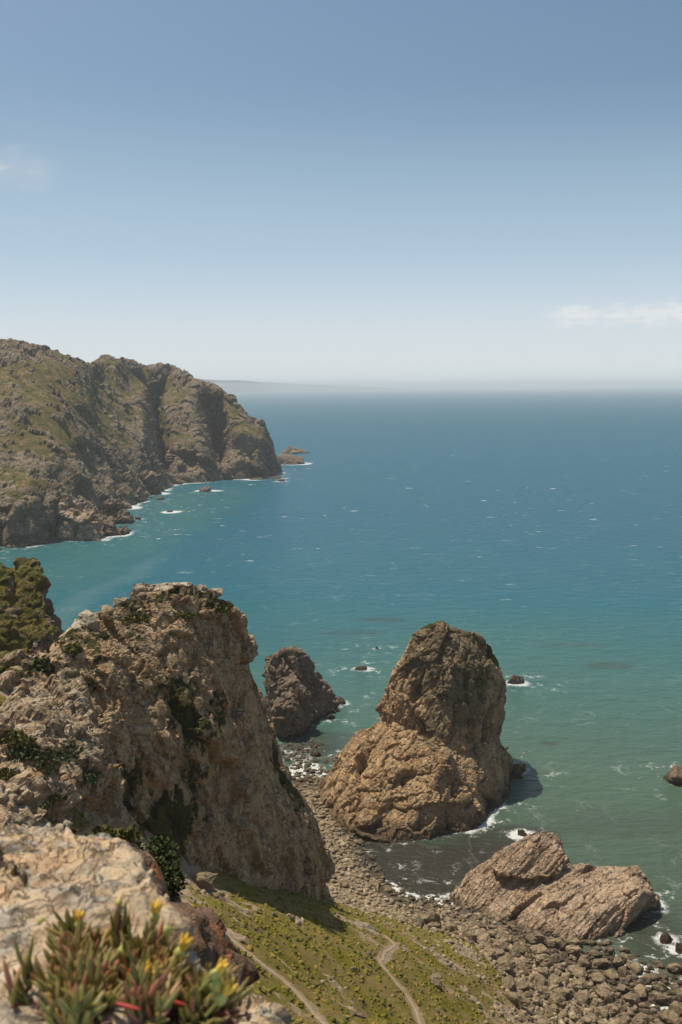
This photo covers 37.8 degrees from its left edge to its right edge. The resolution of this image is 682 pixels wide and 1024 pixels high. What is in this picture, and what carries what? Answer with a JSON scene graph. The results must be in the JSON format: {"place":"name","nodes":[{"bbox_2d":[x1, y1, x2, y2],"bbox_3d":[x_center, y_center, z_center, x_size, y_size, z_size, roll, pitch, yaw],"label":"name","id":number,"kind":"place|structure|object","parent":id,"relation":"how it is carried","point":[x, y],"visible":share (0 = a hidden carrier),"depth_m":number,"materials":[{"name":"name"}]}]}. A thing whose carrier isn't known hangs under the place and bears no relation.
{"place":"outdoors","nodes":[
{"label":"outdoors","id":0,"kind":"place"},
{"bbox_2d":[0,338,281,550],"bbox_3d":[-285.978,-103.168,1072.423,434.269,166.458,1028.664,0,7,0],"label":"headland","id":1,"kind":"structure","parent":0,"point":[94,435],"depth_m":934.13,"materials":[{"name":"stone"}]},
{"bbox_2d":[116,357,145,380],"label":"rock outcrop","id":2,"kind":"object","parent":1,"relation":"on","point":[136,370],"visible":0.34,"depth_m":1208.29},
{"bbox_2d":[154,363,172,396],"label":"rock outcrop","id":3,"kind":"object","parent":1,"relation":"on","point":[161,373],"visible":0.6,"depth_m":1267.84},
{"bbox_2d":[226,933,326,1023],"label":"path","id":4,"kind":"structure","parent":0,"point":[319,1018],"depth_m":78.92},
{"bbox_2d":[195,378,411,392],"bbox_3d":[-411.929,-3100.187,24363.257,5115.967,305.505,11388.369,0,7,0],"label":"distant coast","id":5,"kind":"structure","parent":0,"point":[233,386],"depth_m":24563.55},
{"bbox_2d":[0,386,681,1010],"bbox_3d":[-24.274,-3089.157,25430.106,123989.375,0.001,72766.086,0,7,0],"label":"sea","id":6,"kind":"structure","parent":0,"point":[532,536],"depth_m":543.44,"materials":[{"name":"liquid"}]},
{"bbox_2d":[54,494,104,540],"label":"rock","id":7,"kind":"object","parent":6,"relation":"in","point":[79,521],"visible":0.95,"depth_m":665.52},
{"bbox_2d":[97,499,134,523],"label":"rock","id":8,"kind":"object","parent":6,"relation":"in","point":[111,509],"visible":0.66,"depth_m":750.50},
{"bbox_2d":[102,520,131,535],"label":"rock","id":9,"kind":"object","parent":6,"relation":"in","point":[110,528],"visible":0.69,"depth_m":687.33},
{"bbox_2d":[277,453,304,464],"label":"rock","id":10,"kind":"object","parent":6,"relation":"in","point":[285,459],"visible":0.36,"depth_m":1310.02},
{"bbox_2d":[282,446,309,453],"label":"rock","id":11,"kind":"object","parent":6,"relation":"in","point":[290,450],"visible":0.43,"depth_m":1520.80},
{"bbox_2d":[262,646,345,739],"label":"sea stack","id":12,"kind":"object","parent":6,"relation":"in","point":[300,698],"visible":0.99,"depth_m":299.40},
{"bbox_2d":[319,621,525,843],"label":"sea stack","id":13,"kind":"object","parent":6,"relation":"in","point":[428,756],"visible":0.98,"depth_m":239.07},
{"bbox_2d":[507,675,524,683],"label":"rock","id":14,"kind":"object","parent":6,"relation":"in","point":[515,679],"visible":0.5,"depth_m":336.77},
{"bbox_2d":[449,830,660,940],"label":"rock","id":15,"kind":"object","parent":6,"relation":"in","point":[540,882],"visible":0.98,"depth_m":190.31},
{"bbox_2d":[660,932,672,944],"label":"rock","id":16,"kind":"object","parent":6,"relation":"in","point":[666,938],"visible":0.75,"depth_m":179.70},
{"bbox_2d":[663,764,681,785],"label":"rock","id":17,"kind":"object","parent":6,"relation":"in","point":[673,776],"visible":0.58,"depth_m":251.21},
{"bbox_2d":[0,690,681,1023],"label":"terrain","id":18,"kind":"structure","parent":0,"point":[325,970],"depth_m":121.64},
{"bbox_2d":[0,557,64,654],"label":"cliff","id":19,"kind":"structure","parent":18,"relation":"on","point":[28,617],"depth_m":192.83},
{"bbox_2d":[23,654,54,673],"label":"bush","id":20,"kind":"object","parent":18,"relation":"on","point":[38,663],"visible":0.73,"depth_m":116.45,"materials":[{"name":"green plant"}]},
{"bbox_2d":[0,648,145,850],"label":"cliff","id":21,"kind":"structure","parent":18,"relation":"on","point":[54,710],"depth_m":104.02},
{"bbox_2d":[0,767,20,780],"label":"bush","id":22,"kind":"object","parent":21,"relation":"on","point":[5,773],"visible":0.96,"depth_m":96.18,"materials":[{"name":"green plant"}]},
{"bbox_2d":[0,728,37,749],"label":"bush","id":23,"kind":"object","parent":21,"relation":"on","point":[14,735],"visible":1,"depth_m":99.08,"materials":[{"name":"green plant"}]},
{"bbox_2d":[2,741,82,773],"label":"bush","id":24,"kind":"object","parent":21,"relation":"on","point":[23,752],"visible":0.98,"depth_m":98.00,"materials":[{"name":"green plant"}]},
{"bbox_2d":[39,792,67,808],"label":"bush","id":25,"kind":"object","parent":21,"relation":"on","point":[52,799],"visible":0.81,"depth_m":96.88,"materials":[{"name":"green plant"}]},
{"bbox_2d":[52,637,82,654],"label":"bush","id":26,"kind":"object","parent":21,"relation":"on","point":[75,647],"visible":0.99,"depth_m":117.55,"materials":[{"name":"green plant"}]},
{"bbox_2d":[76,770,102,787],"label":"bush","id":27,"kind":"object","parent":21,"relation":"on","point":[92,777],"visible":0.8,"depth_m":102.30,"materials":[{"name":"green plant"}]},
{"bbox_2d":[0,819,204,1023],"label":"boulder","id":28,"kind":"object","parent":18,"relation":"on","point":[58,868],"visible":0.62,"depth_m":3.36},
{"bbox_2d":[2,935,53,1013],"bbox_3d":[-0.786,1.198,2.545,0.137,0.171,0.181,-4,8,-29],"label":"ice plant","id":29,"kind":"object","parent":28,"relation":"on","point":[16,988],"visible":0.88,"depth_m":2.56,"materials":[{"name":"green plant"}]},
{"bbox_2d":[30,899,125,1023],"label":"ice plant","id":30,"kind":"object","parent":28,"relation":"on","point":[82,980],"visible":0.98,"depth_m":2.50,"materials":[{"name":"green plant"}]},
{"bbox_2d":[106,899,200,1023],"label":"ice plant","id":31,"kind":"object","parent":28,"relation":"on","point":[153,972],"visible":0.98,"depth_m":2.65,"materials":[{"name":"green plant"}]},
{"bbox_2d":[173,932,254,1023],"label":"ice plant","id":32,"kind":"object","parent":28,"relation":"on","point":[216,995],"visible":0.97,"depth_m":2.64,"materials":[{"name":"green plant"}]},
{"bbox_2d":[131,846,181,901],"bbox_3d":[-1.862,5.652,9.361,0.841,6.314,2.880,0,7,0],"label":"boulder","id":33,"kind":"object","parent":18,"relation":"on","point":[150,862],"visible":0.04,"depth_m":9.41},
{"bbox_2d":[84,823,145,843],"bbox_3d":[-1.929,2.743,8.312,0.574,0.198,0.491,0,7,0],"label":"bush","id":34,"kind":"object","parent":33,"relation":"on","point":[127,834],"visible":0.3,"depth_m":8.38,"materials":[{"name":"green plant"}]},
{"bbox_2d":[133,833,180,874],"bbox_3d":[-1.907,3.378,9.735,0.724,0.354,0.514,-4,8,-25],"label":"bush","id":35,"kind":"object","parent":33,"relation":"on","point":[163,856],"visible":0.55,"depth_m":9.78,"materials":[{"name":"green plant"}]},
{"bbox_2d":[161,865,187,899],"bbox_3d":[-1.876,3.742,10.172,0.598,0.474,0.452,-3,8,-20],"label":"bush","id":36,"kind":"object","parent":33,"relation":"on","point":[174,884],"visible":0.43,"depth_m":10.15,"materials":[{"name":"green plant"}]},
{"bbox_2d":[47,586,334,905],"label":"cliff","id":37,"kind":"structure","parent":18,"relation":"on","point":[183,719],"depth_m":126.59,"materials":[{"name":"stone"}]},
{"bbox_2d":[78,610,99,632],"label":"boulder","id":38,"kind":"object","parent":37,"relation":"on","point":[88,619],"visible":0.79,"depth_m":122.72,"materials":[{"name":"stone"}]},
{"bbox_2d":[113,597,129,606],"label":"boulder","id":39,"kind":"object","parent":37,"relation":"on","point":[117,601],"visible":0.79,"depth_m":127.61,"materials":[{"name":"stone"}]},
{"bbox_2d":[118,614,150,623],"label":"bush","id":40,"kind":"object","parent":37,"relation":"on","point":[128,619],"visible":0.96,"depth_m":126.47,"materials":[{"name":"green plant"}]},
{"bbox_2d":[129,583,149,596],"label":"boulder","id":41,"kind":"object","parent":37,"relation":"on","point":[138,588],"visible":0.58,"depth_m":144.70,"materials":[{"name":"stone"}]},
{"bbox_2d":[149,583,171,590],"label":"boulder","id":42,"kind":"object","parent":37,"relation":"on","point":[164,586],"visible":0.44,"depth_m":144.36,"materials":[{"name":"stone"}]},
{"bbox_2d":[174,611,196,619],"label":"bush","id":43,"kind":"object","parent":37,"relation":"on","point":[187,616],"visible":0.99,"depth_m":130.35,"materials":[{"name":"green plant"}]},
{"bbox_2d":[210,588,222,598],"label":"boulder","id":44,"kind":"object","parent":37,"relation":"on","point":[217,592],"visible":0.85,"depth_m":135.96,"materials":[{"name":"stone"}]},
{"bbox_2d":[211,600,233,612],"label":"bush","id":45,"kind":"object","parent":37,"relation":"on","point":[225,607],"visible":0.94,"depth_m":135.01,"materials":[{"name":"green plant"}]},
{"bbox_2d":[191,872,217,887],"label":"boulder","id":46,"kind":"object","parent":18,"relation":"on","point":[203,879],"visible":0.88,"depth_m":116.08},
{"bbox_2d":[170,902,259,990],"bbox_3d":[-0.872,4.130,6.403,1.094,3.919,1.835,0,7,0],"label":"boulder","id":47,"kind":"object","parent":18,"relation":"on","point":[212,943],"visible":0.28,"depth_m":6.45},
{"bbox_2d":[0,699,513,1023],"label":"ground cover","id":48,"kind":"object","parent":18,"relation":"on","point":[317,991],"visible":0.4,"depth_m":117.23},
{"bbox_2d":[234,991,291,1023],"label":"boulder","id":49,"kind":"object","parent":18,"relation":"on","point":[261,1009],"visible":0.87,"depth_m":3.90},
{"bbox_2d":[130,844,520,1023],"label":"gravel","id":50,"kind":"structure","parent":18,"relation":"on","point":[298,923],"depth_m":154.27,"materials":[{"name":"gravel"}]},
{"bbox_2d":[189,873,505,1023],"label":"undergrowth","id":51,"kind":"object","parent":18,"relation":"on","point":[308,937],"visible":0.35,"depth_m":118.64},
{"bbox_2d":[348,1009,366,1018],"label":"boulder","id":52,"kind":"object","parent":18,"relation":"on","point":[359,1014],"visible":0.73,"depth_m":83.31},
{"bbox_2d":[410,914,424,927],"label":"boulder","id":53,"kind":"object","parent":18,"relation":"on","point":[416,918],"visible":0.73,"depth_m":179.14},
{"bbox_2d":[421,910,440,923],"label":"boulder","id":54,"kind":"object","parent":18,"relation":"on","point":[429,916],"visible":0.66,"depth_m":182.76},
{"bbox_2d":[429,973,441,989],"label":"boulder","id":55,"kind":"object","parent":18,"relation":"on","point":[435,979],"visible":0.95,"depth_m":133.87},
{"bbox_2d":[463,930,476,940],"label":"boulder","id":56,"kind":"object","parent":18,"relation":"on","point":[469,935],"visible":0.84,"depth_m":175.18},
{"bbox_2d":[279,739,681,1023],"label":"rubble","id":57,"kind":"object","parent":18,"relation":"on","point":[440,910],"visible":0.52,"depth_m":188.51,"materials":[{"name":"stone"}]},
{"bbox_2d":[475,928,490,941],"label":"boulder","id":58,"kind":"object","parent":18,"relation":"on","point":[483,934],"visible":0.84,"depth_m":177.22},
{"bbox_2d":[484,945,496,959],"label":"boulder","id":59,"kind":"object","parent":18,"relation":"on","point":[490,950],"visible":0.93,"depth_m":168.49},
{"bbox_2d":[493,942,507,950],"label":"boulder","id":60,"kind":"object","parent":18,"relation":"on","point":[502,945],"visible":0.69,"depth_m":173.96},
{"bbox_2d":[496,934,512,943],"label":"boulder","id":61,"kind":"object","parent":18,"relation":"on","point":[507,938],"visible":0.74,"depth_m":177.54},
{"bbox_2d":[497,955,513,974],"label":"boulder","id":62,"kind":"object","parent":18,"relation":"on","point":[505,963],"visible":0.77,"depth_m":163.55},
{"bbox_2d":[502,975,516,991],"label":"boulder","id":63,"kind":"object","parent":18,"relation":"on","point":[509,982],"visible":0.83,"depth_m":157.62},
{"bbox_2d":[508,945,520,959],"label":"boulder","id":64,"kind":"object","parent":18,"relation":"on","point":[514,952],"visible":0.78,"depth_m":171.97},
{"bbox_2d":[503,992,530,1008],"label":"boulder","id":65,"kind":"object","parent":18,"relation":"on","point":[519,1000],"visible":0.99,"depth_m":153.12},
{"bbox_2d":[512,940,528,954],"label":"boulder","id":66,"kind":"object","parent":18,"relation":"on","point":[522,946],"visible":0.77,"depth_m":174.79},
{"bbox_2d":[515,959,527,974],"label":"boulder","id":67,"kind":"object","parent":18,"relation":"on","point":[521,965],"visible":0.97,"depth_m":166.49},
{"bbox_2d":[515,980,528,989],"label":"boulder","id":68,"kind":"object","parent":18,"relation":"on","point":[521,985],"visible":0.94,"depth_m":159.71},
{"bbox_2d":[517,1009,529,1021],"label":"boulder","id":69,"kind":"object","parent":18,"relation":"on","point":[525,1015],"visible":0.77,"depth_m":149.81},
{"bbox_2d":[525,931,545,944],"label":"boulder","id":70,"kind":"object","parent":18,"relation":"on","point":[536,937],"visible":0.73,"depth_m":178.43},
{"bbox_2d":[532,993,542,1006],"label":"boulder","id":71,"kind":"object","parent":18,"relation":"on","point":[537,999],"visible":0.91,"depth_m":156.64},
{"bbox_2d":[530,943,548,955],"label":"boulder","id":72,"kind":"object","parent":18,"relation":"on","point":[539,949],"visible":0.73,"depth_m":174.78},
{"bbox_2d":[534,973,547,986],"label":"boulder","id":73,"kind":"object","parent":18,"relation":"on","point":[541,980],"visible":0.83,"depth_m":162.81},
{"bbox_2d":[536,966,548,977],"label":"boulder","id":74,"kind":"object","parent":18,"relation":"on","point":[543,971],"visible":0.73,"depth_m":166.98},
{"bbox_2d":[535,954,552,966],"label":"boulder","id":75,"kind":"object","parent":18,"relation":"on","point":[543,960],"visible":0.84,"depth_m":170.51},
{"bbox_2d":[536,986,551,996],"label":"boulder","id":76,"kind":"object","parent":18,"relation":"on","point":[545,990],"visible":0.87,"depth_m":160.07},
{"bbox_2d":[537,1013,550,1023],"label":"boulder","id":77,"kind":"object","parent":18,"relation":"on","point":[541,1019],"visible":0.97,"depth_m":149.41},
{"bbox_2d":[544,1005,552,1017],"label":"boulder","id":78,"kind":"object","parent":18,"relation":"on","point":[548,1012],"visible":1,"depth_m":154.31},
{"bbox_2d":[548,974,561,986],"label":"boulder","id":79,"kind":"object","parent":18,"relation":"on","point":[554,979],"visible":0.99,"depth_m":164.84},
{"bbox_2d":[544,937,566,948],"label":"boulder","id":80,"kind":"object","parent":18,"relation":"on","point":[560,942],"visible":0.98,"depth_m":177.82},
{"bbox_2d":[550,953,563,963],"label":"boulder","id":81,"kind":"object","parent":18,"relation":"on","point":[557,958],"visible":0.81,"depth_m":172.82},
{"bbox_2d":[549,992,565,1007],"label":"boulder","id":82,"kind":"object","parent":18,"relation":"on","point":[558,999],"visible":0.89,"depth_m":158.09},
{"bbox_2d":[552,987,573,998],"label":"boulder","id":83,"kind":"object","parent":18,"relation":"on","point":[565,992],"visible":0.62,"depth_m":160.55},
{"bbox_2d":[567,1000,581,1015],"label":"boulder","id":84,"kind":"object","parent":18,"relation":"on","point":[575,1007],"visible":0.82,"depth_m":157.26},
{"bbox_2d":[566,937,582,947],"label":"boulder","id":85,"kind":"object","parent":18,"relation":"on","point":[573,941],"visible":0.65,"depth_m":178.59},
{"bbox_2d":[566,945,585,958],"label":"boulder","id":86,"kind":"object","parent":18,"relation":"on","point":[576,951],"visible":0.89,"depth_m":174.97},
{"bbox_2d":[568,964,587,977],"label":"boulder","id":87,"kind":"object","parent":18,"relation":"on","point":[576,971],"visible":0.97,"depth_m":168.42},
{"bbox_2d":[570,977,586,991],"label":"boulder","id":88,"kind":"object","parent":18,"relation":"on","point":[579,984],"visible":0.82,"depth_m":164.00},
{"bbox_2d":[576,989,588,1005],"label":"boulder","id":89,"kind":"object","parent":18,"relation":"on","point":[582,997],"visible":0.97,"depth_m":160.19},
{"bbox_2d":[578,954,590,969],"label":"boulder","id":90,"kind":"object","parent":18,"relation":"on","point":[584,961],"visible":0.84,"depth_m":171.35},
{"bbox_2d":[585,1014,597,1023],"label":"boulder","id":91,"kind":"object","parent":18,"relation":"on","point":[591,1019],"visible":0.98,"depth_m":154.59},
{"bbox_2d":[584,949,602,957],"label":"boulder","id":92,"kind":"object","parent":18,"relation":"on","point":[594,953],"visible":0.92,"depth_m":175.29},
{"bbox_2d":[591,972,606,983],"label":"boulder","id":93,"kind":"object","parent":18,"relation":"on","point":[598,977],"visible":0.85,"depth_m":166.39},
{"bbox_2d":[593,959,608,967],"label":"boulder","id":94,"kind":"object","parent":18,"relation":"on","point":[601,963],"visible":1,"depth_m":171.48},
{"bbox_2d":[594,1007,608,1018],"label":"boulder","id":95,"kind":"object","parent":18,"relation":"on","point":[600,1011],"visible":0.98,"depth_m":156.87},
{"bbox_2d":[594,983,613,1003],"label":"boulder","id":96,"kind":"object","parent":18,"relation":"on","point":[604,992],"visible":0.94,"depth_m":162.12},
{"bbox_2d":[597,939,611,946],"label":"boulder","id":97,"kind":"object","parent":18,"relation":"on","point":[604,943],"visible":0.89,"depth_m":179.00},
{"bbox_2d":[604,945,613,955],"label":"boulder","id":98,"kind":"object","parent":18,"relation":"on","point":[608,950],"visible":1,"depth_m":176.01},
{"bbox_2d":[604,968,618,980],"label":"boulder","id":99,"kind":"object","parent":18,"relation":"on","point":[610,974],"visible":0.91,"depth_m":168.16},
{"bbox_2d":[606,1004,619,1015],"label":"boulder","id":100,"kind":"object","parent":18,"relation":"on","point":[613,1009],"visible":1,"depth_m":158.19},
{"bbox_2d":[611,957,623,968],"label":"boulder","id":101,"kind":"object","parent":18,"relation":"on","point":[616,962],"visible":0.95,"depth_m":171.71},
{"bbox_2d":[608,1016,631,1023],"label":"boulder","id":102,"kind":"object","parent":18,"relation":"on","point":[622,1020],"visible":1,"depth_m":154.20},
{"bbox_2d":[617,966,628,976],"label":"boulder","id":103,"kind":"object","parent":18,"relation":"on","point":[622,971],"visible":0.89,"depth_m":169.52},
{"bbox_2d":[616,983,629,992],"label":"boulder","id":104,"kind":"object","parent":18,"relation":"on","point":[622,988],"visible":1,"depth_m":164.67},
{"bbox_2d":[619,952,631,963],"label":"boulder","id":105,"kind":"object","parent":18,"relation":"on","point":[624,957],"visible":0.75,"depth_m":173.57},
{"bbox_2d":[624,993,641,1006],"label":"boulder","id":106,"kind":"object","parent":18,"relation":"on","point":[633,998],"visible":0.98,"depth_m":161.40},
{"bbox_2d":[626,960,641,974],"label":"boulder","id":107,"kind":"object","parent":18,"relation":"on","point":[635,968],"visible":1,"depth_m":170.80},
{"bbox_2d":[633,984,646,997],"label":"boulder","id":108,"kind":"object","parent":18,"relation":"on","point":[639,990],"visible":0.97,"depth_m":163.79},
{"bbox_2d":[631,1012,648,1023],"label":"boulder","id":109,"kind":"object","parent":18,"relation":"on","point":[640,1018],"visible":1,"depth_m":155.02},
{"bbox_2d":[642,972,660,984],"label":"boulder","id":110,"kind":"object","parent":18,"relation":"on","point":[649,978],"visible":0.96,"depth_m":167.90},
{"bbox_2d":[651,960,664,968],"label":"boulder","id":111,"kind":"object","parent":18,"relation":"on","point":[659,964],"visible":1,"depth_m":172.18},
{"bbox_2d":[651,981,668,991],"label":"boulder","id":112,"kind":"object","parent":18,"relation":"on","point":[659,986],"visible":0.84,"depth_m":165.22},
{"bbox_2d":[652,993,671,1005],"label":"boulder","id":113,"kind":"object","parent":18,"relation":"on","point":[662,998],"visible":0.97,"depth_m":161.64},
{"bbox_2d":[657,1009,681,1023],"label":"boulder","id":114,"kind":"object","parent":18,"relation":"on","point":[666,1016],"visible":1,"depth_m":156.44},
{"bbox_2d":[667,963,681,974],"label":"boulder","id":115,"kind":"object","parent":18,"relation":"on","point":[674,968],"visible":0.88,"depth_m":170.22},
{"bbox_2d":[670,1001,681,1015],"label":"boulder","id":116,"kind":"object","parent":18,"relation":"on","point":[676,1006],"visible":0.75,"depth_m":159.02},
{"bbox_2d":[676,988,681,1002],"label":"boulder","id":117,"kind":"object","parent":18,"relation":"on","point":[679,995],"visible":0.91,"depth_m":162.23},
{"bbox_2d":[0,0,681,387],"label":"sky","id":118,"kind":"structure","parent":0,"point":[355,193],"materials":[{"name":"blue"}]},
{"bbox_2d":[379,935,421,1023],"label":"path","id":119,"kind":"structure","parent":0,"point":[383,958],"depth_m":120.64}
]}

